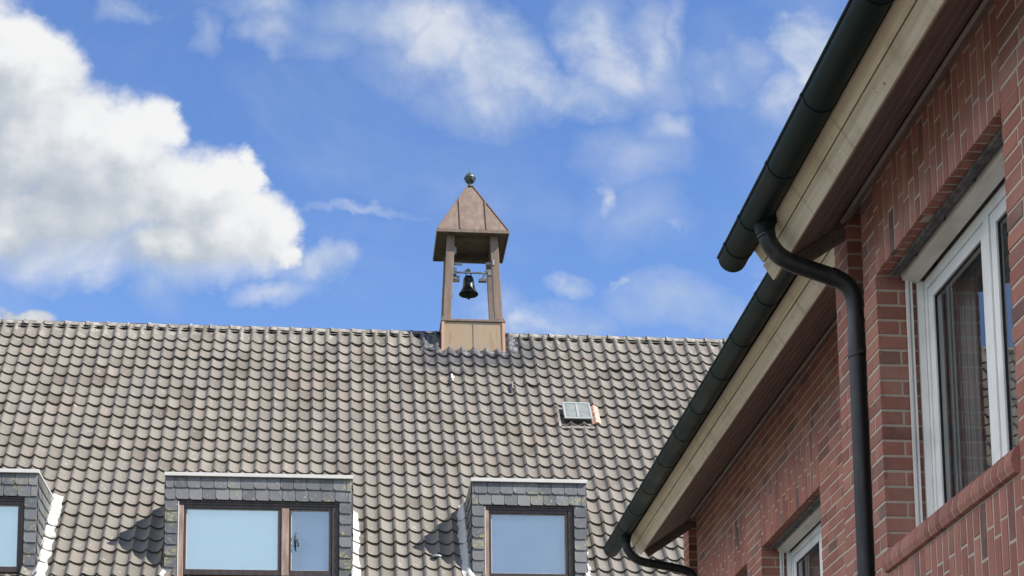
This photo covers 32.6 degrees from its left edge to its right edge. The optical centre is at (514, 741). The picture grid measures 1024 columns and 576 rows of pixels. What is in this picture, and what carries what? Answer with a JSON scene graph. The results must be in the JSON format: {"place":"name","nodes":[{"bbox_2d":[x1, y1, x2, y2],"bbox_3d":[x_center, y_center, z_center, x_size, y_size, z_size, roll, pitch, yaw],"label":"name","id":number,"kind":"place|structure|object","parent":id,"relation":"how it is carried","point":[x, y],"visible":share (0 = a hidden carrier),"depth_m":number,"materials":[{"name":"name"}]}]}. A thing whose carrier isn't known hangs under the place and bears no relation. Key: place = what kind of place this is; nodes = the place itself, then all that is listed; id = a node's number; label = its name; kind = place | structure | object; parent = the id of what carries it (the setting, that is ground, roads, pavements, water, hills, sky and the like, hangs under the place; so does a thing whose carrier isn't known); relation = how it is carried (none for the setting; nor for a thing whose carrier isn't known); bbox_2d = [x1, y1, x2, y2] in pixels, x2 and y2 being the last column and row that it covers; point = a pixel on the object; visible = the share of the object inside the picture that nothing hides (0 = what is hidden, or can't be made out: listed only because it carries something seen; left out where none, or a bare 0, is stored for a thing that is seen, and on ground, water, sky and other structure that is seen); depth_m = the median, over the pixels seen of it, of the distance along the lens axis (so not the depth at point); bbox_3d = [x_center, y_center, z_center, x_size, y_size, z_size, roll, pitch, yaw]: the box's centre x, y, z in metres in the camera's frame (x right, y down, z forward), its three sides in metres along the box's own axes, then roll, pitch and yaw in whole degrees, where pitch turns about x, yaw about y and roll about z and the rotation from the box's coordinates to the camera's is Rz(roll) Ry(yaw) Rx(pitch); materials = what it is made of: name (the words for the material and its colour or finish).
{"place":"outdoors","nodes":[
{"label":"outdoors","id":0,"kind":"place"},
{"bbox_2d":[0,319,726,575],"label":"gabled house","id":1,"kind":"structure","parent":0,"point":[141,449],"depth_m":26.60,"materials":[{"name":"tile"}]},
{"bbox_2d":[294,531,308,569],"bbox_3d":[-2.952,-2.606,24.385,0.184,0.648,0.350,-1,-8,2],"label":"desk fan","id":2,"kind":"object","parent":1,"relation":"attached to","point":[300,544],"visible":1,"depth_m":24.36,"materials":[{"name":"plastic"}]},
{"bbox_2d":[420,167,518,356],"bbox_3d":[-0.796,-7.855,29.860,1.640,4.170,1.319,0,-8,-6],"label":"bell turret","id":3,"kind":"object","parent":1,"relation":"on","point":[472,228],"visible":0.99,"depth_m":29.47,"materials":[{"name":"orange metal"}]},
{"bbox_2d":[452,247,493,299],"bbox_3d":[-0.734,-7.920,29.750,0.740,0.800,0.663,0,-8,-6],"label":"bell","id":4,"kind":"object","parent":3,"relation":"hanging from","point":[468,291],"visible":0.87,"depth_m":29.82,"materials":[{"name":"black metal"}]},
{"bbox_2d":[0,0,847,338],"label":"sky","id":5,"kind":"structure","parent":0,"point":[262,163],"materials":[{"name":"blue"}]},
{"bbox_2d":[603,0,1023,575],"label":"brick building","id":6,"kind":"structure","parent":0,"point":[855,407],"depth_m":9.27,"materials":[{"name":"brick"}]},
{"bbox_2d":[770,495,822,575],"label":"window","id":7,"kind":"structure","parent":6,"relation":"in","point":[805,531],"depth_m":14.71,"materials":[{"name":"white plastic"}]},
{"bbox_2d":[882,127,1020,572],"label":"window","id":8,"kind":"structure","parent":6,"relation":"in","point":[967,364],"depth_m":9.06,"materials":[{"name":"white plastic"}]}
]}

